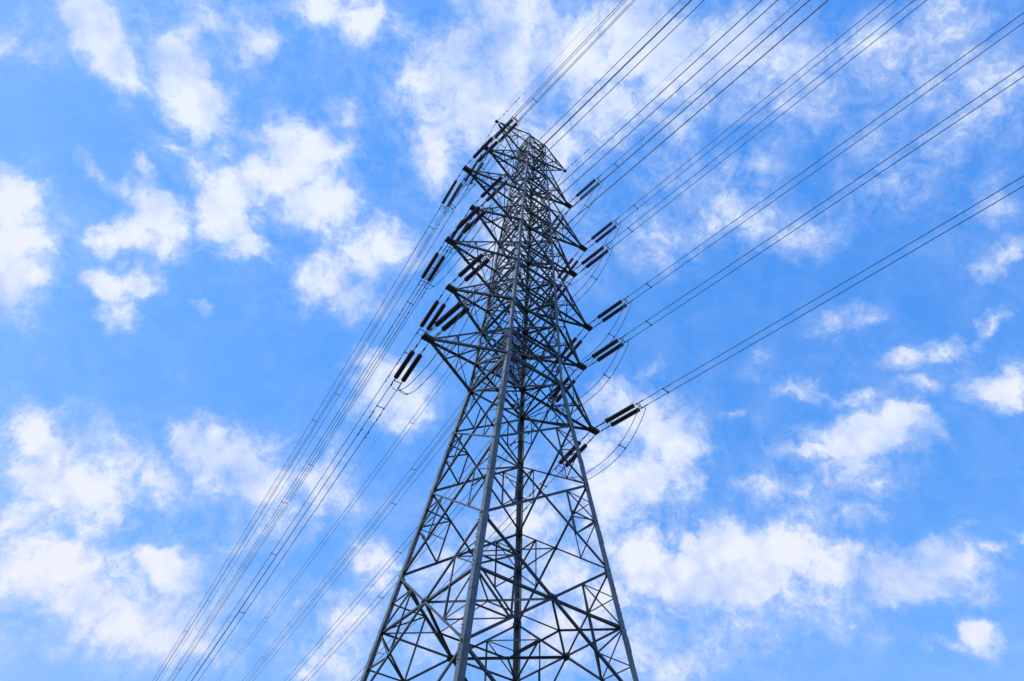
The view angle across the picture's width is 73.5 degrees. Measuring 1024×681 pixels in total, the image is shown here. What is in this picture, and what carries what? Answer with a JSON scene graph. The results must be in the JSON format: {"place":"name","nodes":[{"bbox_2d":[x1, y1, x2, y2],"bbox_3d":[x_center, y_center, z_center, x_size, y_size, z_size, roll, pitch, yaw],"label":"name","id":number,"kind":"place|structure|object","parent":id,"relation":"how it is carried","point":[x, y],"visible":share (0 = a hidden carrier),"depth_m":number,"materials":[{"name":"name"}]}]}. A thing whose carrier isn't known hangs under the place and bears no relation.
{"place":"outdoors","nodes":[
{"label":"outdoors","id":0,"kind":"place"},
{"bbox_2d":[0,0,1023,680],"label":"sky","id":1,"kind":"structure","parent":0,"point":[207,207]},
{"label":"ground","id":2,"kind":"structure","parent":0,"visible":0},
{"bbox_2d":[360,120,638,680],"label":"transmission tower","id":3,"kind":"structure","parent":2,"relation":"on","point":[459,658],"depth_m":36.32,"materials":[{"name":"metal"}]},
{"bbox_2d":[157,123,495,674],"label":"earth wire","id":4,"kind":"object","parent":3,"relation":"attached to","point":[338,382],"visible":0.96,"depth_m":78.17,"materials":[{"name":"metal"}]},
{"bbox_2d":[203,172,563,678],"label":"earth wire","id":5,"kind":"object","parent":3,"relation":"attached to","point":[365,455],"visible":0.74,"depth_m":87.39,"materials":[{"name":"metal"}]},
{"bbox_2d":[390,340,428,388],"bbox_3d":[-5.698,1.298,38.066,0.759,0.510,3.880,26,-58,-18],"label":"insulator set","id":6,"kind":"object","parent":3,"relation":"attached to","point":[401,368],"visible":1,"depth_m":38.00,"materials":[{"name":"brown ceramic"}]},
{"bbox_2d":[193,386,389,678],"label":"conductor wire","id":7,"kind":"object","parent":6,"relation":"attached to","point":[294,529],"visible":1,"depth_m":46.96,"materials":[{"name":"metal"}]},
{"bbox_2d":[198,389,397,680],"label":"conductor wire","id":8,"kind":"object","parent":6,"relation":"attached to","point":[299,533],"visible":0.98,"depth_m":46.82,"materials":[{"name":"metal"}]},
{"bbox_2d":[416,289,451,333],"bbox_3d":[-4.787,-1.677,42.132,0.759,0.510,3.880,26,-58,-18],"label":"insulator set","id":9,"kind":"object","parent":3,"relation":"attached to","point":[430,313],"visible":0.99,"depth_m":42.07,"materials":[{"name":"brown ceramic"}]},
{"bbox_2d":[187,335,415,678],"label":"conductor wire","id":10,"kind":"object","parent":9,"relation":"attached to","point":[305,502],"visible":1,"depth_m":52.69,"materials":[{"name":"metal"}]},
{"bbox_2d":[191,339,421,680],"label":"conductor wire","id":11,"kind":"object","parent":9,"relation":"attached to","point":[248,596],"visible":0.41,"depth_m":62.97,"materials":[{"name":"metal"}]},
{"bbox_2d":[418,242,450,287],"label":"insulator set","id":12,"kind":"object","parent":3,"relation":"attached to","point":[430,265],"visible":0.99,"depth_m":45.16,"materials":[{"name":"brown ceramic"}]},
{"bbox_2d":[168,285,417,679],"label":"conductor wire","id":13,"kind":"object","parent":12,"relation":"attached to","point":[303,467],"visible":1,"depth_m":56.41,"materials":[{"name":"metal"}]},
{"bbox_2d":[172,288,423,680],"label":"conductor wire","id":14,"kind":"object","parent":12,"relation":"attached to","point":[307,471],"visible":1,"depth_m":56.76,"materials":[{"name":"metal"}]},
{"bbox_2d":[425,296,475,338],"bbox_3d":[-3.226,-1.177,35.746,0.759,0.510,3.880,34,-50,-24],"label":"insulator set","id":15,"kind":"object","parent":3,"relation":"attached to","point":[448,314],"visible":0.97,"depth_m":35.52,"materials":[{"name":"brown ceramic"}]},
{"bbox_2d":[391,301,466,390],"bbox_3d":[-4.604,0.960,35.822,0.037,2.138,7.722,30,-53,-21],"label":"jumper cable","id":16,"kind":"object","parent":15,"relation":"hanging from","point":[437,352],"visible":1,"depth_m":34.39,"materials":[{"name":"metal"}]},
{"bbox_2d":[398,306,473,394],"bbox_3d":[-4.240,1.199,35.955,0.037,2.217,7.647,30,-53,-21],"label":"jumper cable","id":17,"kind":"object","parent":15,"relation":"hanging from","point":[445,356],"visible":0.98,"depth_m":34.54,"materials":[{"name":"metal"}]},
{"bbox_2d":[469,0,809,296],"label":"conductor wire","id":18,"kind":"object","parent":15,"relation":"attached to","point":[651,137],"visible":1,"depth_m":27.34,"materials":[{"name":"metal"}]},
{"bbox_2d":[476,0,827,301],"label":"conductor wire","id":19,"kind":"object","parent":15,"relation":"attached to","point":[663,141],"visible":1,"depth_m":27.40,"materials":[{"name":"metal"}]},
{"bbox_2d":[438,170,467,212],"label":"insulator set","id":20,"kind":"object","parent":3,"relation":"attached to","point":[450,191],"visible":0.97,"depth_m":52.50,"materials":[{"name":"brown ceramic"}]},
{"bbox_2d":[153,210,438,679],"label":"conductor wire","id":21,"kind":"object","parent":20,"relation":"attached to","point":[307,427],"visible":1,"depth_m":67.19,"materials":[{"name":"metal"}]},
{"bbox_2d":[156,213,443,680],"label":"conductor wire","id":22,"kind":"object","parent":20,"relation":"attached to","point":[313,426],"visible":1,"depth_m":66.84,"materials":[{"name":"metal"}]},
{"bbox_2d":[444,209,471,253],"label":"insulator set","id":23,"kind":"object","parent":3,"relation":"attached to","point":[455,233],"visible":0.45,"depth_m":49.64,"materials":[{"name":"brown ceramic"}]},
{"bbox_2d":[169,250,443,680],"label":"conductor wire","id":24,"kind":"object","parent":23,"relation":"attached to","point":[317,450],"visible":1,"depth_m":62.92,"materials":[{"name":"metal"}]},
{"bbox_2d":[173,254,448,680],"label":"conductor wire","id":25,"kind":"object","parent":23,"relation":"attached to","point":[321,453],"visible":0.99,"depth_m":62.98,"materials":[{"name":"metal"}]},
{"bbox_2d":[448,200,491,240],"bbox_3d":[-2.654,-7.452,42.892,0.759,0.510,3.880,34,-50,-24],"label":"insulator set","id":26,"kind":"object","parent":3,"relation":"attached to","point":[468,218],"visible":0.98,"depth_m":42.69,"materials":[{"name":"brown ceramic"}]},
{"bbox_2d":[420,204,483,285],"bbox_3d":[-4.027,-5.368,43.028,0.037,1.978,7.721,30,-53,-21],"label":"jumper cable","id":27,"kind":"object","parent":26,"relation":"hanging from","point":[457,248],"visible":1,"depth_m":41.70,"materials":[{"name":"metal"}]},
{"bbox_2d":[425,209,489,288],"bbox_3d":[-3.664,-5.129,43.161,0.037,2.058,7.646,30,-53,-21],"label":"jumper cable","id":28,"kind":"object","parent":26,"relation":"hanging from","point":[463,253],"visible":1,"depth_m":41.77,"materials":[{"name":"metal"}]},
{"bbox_2d":[486,0,690,200],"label":"conductor wire","id":29,"kind":"object","parent":26,"relation":"attached to","point":[593,95],"visible":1,"depth_m":36.18,"materials":[{"name":"metal"}]},
{"bbox_2d":[492,0,703,204],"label":"conductor wire","id":30,"kind":"object","parent":26,"relation":"attached to","point":[602,98],"visible":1,"depth_m":36.29,"materials":[{"name":"metal"}]},
{"bbox_2d":[449,248,495,288],"bbox_3d":[-2.316,-4.153,39.813,0.759,0.510,3.880,34,-50,-24],"label":"insulator set","id":31,"kind":"object","parent":3,"relation":"attached to","point":[475,261],"visible":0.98,"depth_m":39.61,"materials":[{"name":"brown ceramic"}]},
{"bbox_2d":[417,252,487,335],"bbox_3d":[-3.691,-2.042,39.918,0.037,2.058,7.721,30,-53,-21],"label":"jumper cable","id":32,"kind":"object","parent":31,"relation":"hanging from","point":[466,290],"visible":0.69,"depth_m":38.35,"materials":[{"name":"metal"}]},
{"bbox_2d":[436,257,493,336],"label":"jumper cable","id":33,"kind":"object","parent":31,"relation":"hanging from","point":[474,292],"visible":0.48,"depth_m":38.51,"materials":[{"name":"metal"}]},
{"bbox_2d":[490,0,761,247],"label":"conductor wire","id":34,"kind":"object","parent":31,"relation":"attached to","point":[633,117],"visible":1,"depth_m":32.19,"materials":[{"name":"metal"}]},
{"bbox_2d":[496,0,777,252],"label":"conductor wire","id":35,"kind":"object","parent":31,"relation":"attached to","point":[645,119],"visible":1,"depth_m":32.19,"materials":[{"name":"metal"}]},
{"bbox_2d":[461,151,488,189],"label":"insulator set","id":36,"kind":"object","parent":3,"relation":"attached to","point":[473,168],"visible":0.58,"depth_m":56.84,"materials":[{"name":"brown ceramic"}]},
{"bbox_2d":[157,190,459,679],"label":"conductor wire","id":37,"kind":"object","parent":36,"relation":"attached to","point":[319,419],"visible":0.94,"depth_m":73.49,"materials":[{"name":"metal"}]},
{"bbox_2d":[162,191,465,676],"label":"conductor wire","id":38,"kind":"object","parent":36,"relation":"attached to","point":[324,419],"visible":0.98,"depth_m":73.91,"materials":[{"name":"metal"}]},
{"bbox_2d":[468,132,502,169],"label":"insulator set","id":39,"kind":"object","parent":3,"relation":"attached to","point":[480,150],"visible":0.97,"depth_m":50.03,"materials":[{"name":"brown ceramic"}]},
{"bbox_2d":[439,134,496,209],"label":"jumper cable","id":40,"kind":"object","parent":39,"relation":"hanging from","point":[471,176],"visible":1,"depth_m":49.07,"materials":[{"name":"metal"}]},
{"bbox_2d":[444,140,500,212],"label":"jumper cable","id":41,"kind":"object","parent":39,"relation":"hanging from","point":[476,180],"visible":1,"depth_m":49.16,"materials":[{"name":"metal"}]},
{"bbox_2d":[498,0,622,131],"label":"conductor wire","id":42,"kind":"object","parent":39,"relation":"attached to","point":[562,64],"visible":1,"depth_m":45.07,"materials":[{"name":"metal"}]},
{"bbox_2d":[503,0,632,135],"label":"conductor wire","id":43,"kind":"object","parent":39,"relation":"attached to","point":[570,65],"visible":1,"depth_m":45.08,"materials":[{"name":"metal"}]},
{"bbox_2d":[472,171,512,205],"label":"insulator set","id":44,"kind":"object","parent":3,"relation":"attached to","point":[491,187],"visible":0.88,"depth_m":47.09,"materials":[{"name":"brown ceramic"}]},
{"bbox_2d":[445,174,505,250],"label":"jumper cable","id":45,"kind":"object","parent":44,"relation":"hanging from","point":[485,210],"visible":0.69,"depth_m":46.01,"materials":[{"name":"metal"}]},
{"bbox_2d":[451,179,510,253],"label":"jumper cable","id":46,"kind":"object","parent":44,"relation":"hanging from","point":[488,218],"visible":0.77,"depth_m":46.07,"materials":[{"name":"metal"}]},
{"bbox_2d":[508,0,680,170],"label":"conductor wire","id":47,"kind":"object","parent":44,"relation":"attached to","point":[598,81],"visible":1,"depth_m":41.10,"materials":[{"name":"metal"}]},
{"bbox_2d":[513,0,691,174],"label":"conductor wire","id":48,"kind":"object","parent":44,"relation":"attached to","point":[609,80],"visible":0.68,"depth_m":41.08,"materials":[{"name":"metal"}]},
{"bbox_2d":[487,114,521,145],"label":"insulator set","id":49,"kind":"object","parent":3,"relation":"attached to","point":[509,122],"visible":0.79,"depth_m":54.33,"materials":[{"name":"brown ceramic"}]},
{"bbox_2d":[463,116,516,186],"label":"jumper cable","id":50,"kind":"object","parent":49,"relation":"hanging from","point":[496,150],"visible":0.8,"depth_m":53.33,"materials":[{"name":"metal"}]},
{"bbox_2d":[467,120,520,189],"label":"jumper cable","id":51,"kind":"object","parent":49,"relation":"hanging from","point":[499,156],"visible":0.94,"depth_m":53.50,"materials":[{"name":"metal"}]},
{"bbox_2d":[518,0,625,113],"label":"conductor wire","id":52,"kind":"object","parent":49,"relation":"attached to","point":[573,55],"visible":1,"depth_m":49.73,"materials":[{"name":"metal"}]},
{"bbox_2d":[522,3,632,117],"bbox_3d":[28.773,-39.595,29.611,0.041,3.479,86.302,34,-55,-24],"label":"conductor wire","id":53,"kind":"object","parent":49,"relation":"attached to","point":[579,58],"visible":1,"depth_m":49.93,"materials":[{"name":"metal"}]},
{"bbox_2d":[498,4,606,119],"bbox_3d":[27.988,-42.496,35.199,0.049,3.752,89.901,34,-55,-24],"label":"earth wire","id":54,"kind":"object","parent":3,"relation":"attached to","point":[559,54],"visible":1,"depth_m":55.58,"materials":[{"name":"metal"}]},
{"bbox_2d":[547,207,567,234],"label":"insulator set","id":55,"kind":"object","parent":3,"relation":"attached to","point":[557,225],"visible":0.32,"depth_m":59.75,"materials":[{"name":"brown ceramic"}]},
{"bbox_2d":[217,248,535,679],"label":"conductor wire","id":56,"kind":"object","parent":55,"relation":"attached to","point":[365,482],"visible":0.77,"depth_m":79.94,"materials":[{"name":"metal"}]},
{"bbox_2d":[221,245,543,678],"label":"conductor wire","id":57,"kind":"object","parent":55,"relation":"attached to","point":[368,484],"visible":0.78,"depth_m":80.53,"materials":[{"name":"metal"}]},
{"bbox_2d":[543,275,573,308],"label":"insulator set","id":58,"kind":"object","parent":3,"relation":"attached to","point":[560,294],"visible":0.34,"depth_m":52.65,"materials":[{"name":"brown ceramic"}]},
{"bbox_2d":[251,311,540,677],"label":"conductor wire","id":59,"kind":"object","parent":58,"relation":"attached to","point":[375,523],"visible":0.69,"depth_m":69.83,"materials":[{"name":"metal"}]},
{"bbox_2d":[256,320,540,676],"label":"conductor wire","id":60,"kind":"object","parent":58,"relation":"attached to","point":[378,526],"visible":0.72,"depth_m":70.72,"materials":[{"name":"metal"}]},
{"bbox_2d":[549,368,582,403],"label":"insulator set","id":61,"kind":"object","parent":3,"relation":"attached to","point":[559,397],"visible":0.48,"depth_m":45.72,"materials":[{"name":"brown ceramic"}]},
{"bbox_2d":[306,408,542,676],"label":"conductor wire","id":62,"kind":"object","parent":61,"relation":"attached to","point":[428,539],"visible":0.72,"depth_m":55.68,"materials":[{"name":"metal"}]},
{"bbox_2d":[308,412,546,680],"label":"conductor wire","id":63,"kind":"object","parent":61,"relation":"attached to","point":[422,553],"visible":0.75,"depth_m":56.80,"materials":[{"name":"metal"}]},
{"bbox_2d":[556,249,582,284],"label":"insulator set","id":64,"kind":"object","parent":3,"relation":"attached to","point":[566,267],"visible":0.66,"depth_m":56.53,"materials":[{"name":"brown ceramic"}]},
{"bbox_2d":[244,290,548,678],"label":"conductor wire","id":65,"kind":"object","parent":64,"relation":"attached to","point":[378,510],"visible":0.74,"depth_m":75.77,"materials":[{"name":"metal"}]},
{"bbox_2d":[246,288,556,680],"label":"conductor wire","id":66,"kind":"object","parent":64,"relation":"attached to","point":[371,525],"visible":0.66,"depth_m":77.23,"materials":[{"name":"metal"}]},
{"bbox_2d":[553,330,588,364],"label":"insulator set","id":67,"kind":"object","parent":3,"relation":"attached to","point":[577,345],"visible":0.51,"depth_m":49.22,"materials":[{"name":"brown ceramic"}]},
{"bbox_2d":[286,365,553,678],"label":"conductor wire","id":68,"kind":"object","parent":67,"relation":"attached to","point":[409,536],"visible":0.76,"depth_m":64.13,"materials":[{"name":"metal"}]},
{"bbox_2d":[289,372,554,680],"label":"conductor wire","id":69,"kind":"object","parent":67,"relation":"attached to","point":[401,552],"visible":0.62,"depth_m":65.59,"materials":[{"name":"metal"}]},
{"bbox_2d":[554,432,594,471],"bbox_3d":[3.851,6.889,42.364,0.759,0.510,3.880,26,-58,-18],"label":"insulator set","id":70,"kind":"object","parent":3,"relation":"attached to","point":[572,458],"visible":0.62,"depth_m":42.38,"materials":[{"name":"brown ceramic"}]},
{"bbox_2d":[351,470,553,680],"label":"conductor wire","id":71,"kind":"object","parent":70,"relation":"attached to","point":[459,568],"visible":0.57,"depth_m":49.40,"materials":[{"name":"metal"}]},
{"bbox_2d":[357,472,559,680],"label":"conductor wire","id":72,"kind":"object","parent":70,"relation":"attached to","point":[461,574],"visible":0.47,"depth_m":49.74,"materials":[{"name":"metal"}]},
{"bbox_2d":[569,175,600,204],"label":"insulator set","id":73,"kind":"object","parent":3,"relation":"attached to","point":[585,189],"visible":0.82,"depth_m":57.54,"materials":[{"name":"brown ceramic"}]},
{"bbox_2d":[601,0,799,174],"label":"conductor wire","id":74,"kind":"object","parent":73,"relation":"attached to","point":[705,83],"visible":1,"depth_m":50.24,"materials":[{"name":"metal"}]},
{"bbox_2d":[573,242,614,273],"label":"insulator set","id":75,"kind":"object","parent":3,"relation":"attached to","point":[588,258],"visible":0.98,"depth_m":50.44,"materials":[{"name":"brown ceramic"}]},
{"bbox_2d":[545,246,607,311],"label":"jumper cable","id":76,"kind":"object","parent":75,"relation":"hanging from","point":[587,281],"visible":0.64,"depth_m":49.27,"materials":[{"name":"metal"}]},
{"bbox_2d":[548,248,612,314],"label":"jumper cable","id":77,"kind":"object","parent":75,"relation":"hanging from","point":[595,280],"visible":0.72,"depth_m":49.36,"materials":[{"name":"metal"}]},
{"bbox_2d":[610,0,914,241],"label":"conductor wire","id":78,"kind":"object","parent":75,"relation":"attached to","point":[771,114],"visible":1,"depth_m":41.46,"materials":[{"name":"metal"}]},
{"bbox_2d":[615,0,926,244],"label":"conductor wire","id":79,"kind":"object","parent":75,"relation":"attached to","point":[780,115],"visible":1,"depth_m":41.49,"materials":[{"name":"metal"}]},
{"bbox_2d":[583,218,621,248],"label":"insulator set","id":80,"kind":"object","parent":3,"relation":"attached to","point":[600,238],"visible":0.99,"depth_m":54.20,"materials":[{"name":"brown ceramic"}]},
{"bbox_2d":[561,220,616,283],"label":"jumper cable","id":81,"kind":"object","parent":80,"relation":"hanging from","point":[593,258],"visible":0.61,"depth_m":53.31,"materials":[{"name":"metal"}]},
{"bbox_2d":[569,224,620,285],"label":"jumper cable","id":82,"kind":"object","parent":80,"relation":"hanging from","point":[597,262],"visible":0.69,"depth_m":53.60,"materials":[{"name":"metal"}]},
{"bbox_2d":[618,0,884,217],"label":"conductor wire","id":83,"kind":"object","parent":80,"relation":"attached to","point":[758,103],"visible":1,"depth_m":45.61,"materials":[{"name":"metal"}]},
{"bbox_2d":[624,0,895,219],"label":"conductor wire","id":84,"kind":"object","parent":80,"relation":"attached to","point":[766,105],"visible":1,"depth_m":45.71,"materials":[{"name":"metal"}]},
{"bbox_2d":[582,334,630,366],"bbox_3d":[5.940,0.681,43.529,0.759,0.510,3.880,34,-50,-24],"label":"insulator set","id":85,"kind":"object","parent":3,"relation":"attached to","point":[604,349],"visible":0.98,"depth_m":43.32,"materials":[{"name":"brown ceramic"}]},
{"bbox_2d":[561,338,623,408],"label":"jumper cable","id":86,"kind":"object","parent":85,"relation":"hanging from","point":[604,373],"visible":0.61,"depth_m":42.15,"materials":[{"name":"metal"}]},
{"bbox_2d":[563,342,628,412],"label":"jumper cable","id":87,"kind":"object","parent":85,"relation":"hanging from","point":[606,382],"visible":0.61,"depth_m":42.35,"materials":[{"name":"metal"}]},
{"bbox_2d":[626,66,1023,334],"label":"conductor wire","id":88,"kind":"object","parent":85,"relation":"attached to","point":[838,191],"visible":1,"depth_m":33.87,"materials":[{"name":"metal"}]},
{"bbox_2d":[631,76,1023,338],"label":"conductor wire","id":89,"kind":"object","parent":85,"relation":"attached to","point":[838,200],"visible":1,"depth_m":34.28,"materials":[{"name":"metal"}]},
{"bbox_2d":[588,296,632,327],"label":"insulator set","id":90,"kind":"object","parent":3,"relation":"attached to","point":[612,314],"visible":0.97,"depth_m":46.93,"materials":[{"name":"brown ceramic"}]},
{"bbox_2d":[556,300,626,367],"bbox_3d":[5.368,0.189,47.200,0.037,2.138,7.722,30,-53,-21],"label":"jumper cable","id":91,"kind":"object","parent":90,"relation":"hanging from","point":[606,336],"visible":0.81,"depth_m":45.70,"materials":[{"name":"metal"}]},
{"bbox_2d":[562,303,631,370],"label":"jumper cable","id":92,"kind":"object","parent":90,"relation":"hanging from","point":[612,339],"visible":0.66,"depth_m":45.85,"materials":[{"name":"metal"}]},
{"bbox_2d":[629,12,1023,295],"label":"conductor wire","id":93,"kind":"object","parent":90,"relation":"attached to","point":[840,144],"visible":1,"depth_m":36.77,"materials":[{"name":"metal"}]},
{"bbox_2d":[633,22,1023,299],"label":"conductor wire","id":94,"kind":"object","parent":90,"relation":"attached to","point":[840,153],"visible":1,"depth_m":37.21,"materials":[{"name":"metal"}]},
{"bbox_2d":[595,400,648,431],"bbox_3d":[6.322,4.413,40.045,0.759,0.510,3.880,34,-50,-24],"label":"insulator set","id":95,"kind":"object","parent":3,"relation":"attached to","point":[619,414],"visible":1,"depth_m":39.85,"materials":[{"name":"brown ceramic"}]},
{"bbox_2d":[555,404,640,477],"bbox_3d":[4.947,6.524,40.150,0.037,2.058,7.721,30,-53,-21],"label":"jumper cable","id":96,"kind":"object","parent":95,"relation":"hanging from","point":[609,455],"visible":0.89,"depth_m":38.88,"materials":[{"name":"metal"}]},
{"bbox_2d":[562,408,645,479],"bbox_3d":[5.311,6.763,40.283,0.037,2.138,7.646,30,-53,-21],"label":"jumper cable","id":97,"kind":"object","parent":95,"relation":"hanging from","point":[622,452],"visible":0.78,"depth_m":38.84,"materials":[{"name":"metal"}]},
{"bbox_2d":[643,176,1023,399],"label":"conductor wire","id":98,"kind":"object","parent":95,"relation":"attached to","point":[845,281],"visible":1,"depth_m":31.53,"materials":[{"name":"metal"}]},
{"bbox_2d":[649,186,1023,403],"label":"conductor wire","id":99,"kind":"object","parent":95,"relation":"attached to","point":[846,289],"visible":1,"depth_m":31.83,"materials":[{"name":"metal"}]},
{"bbox_2d":[567,0,749,168],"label":"earth wire","id":100,"kind":"object","parent":3,"relation":"attached to","point":[657,85],"visible":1,"depth_m":56.71,"materials":[{"name":"metal"}]}
]}

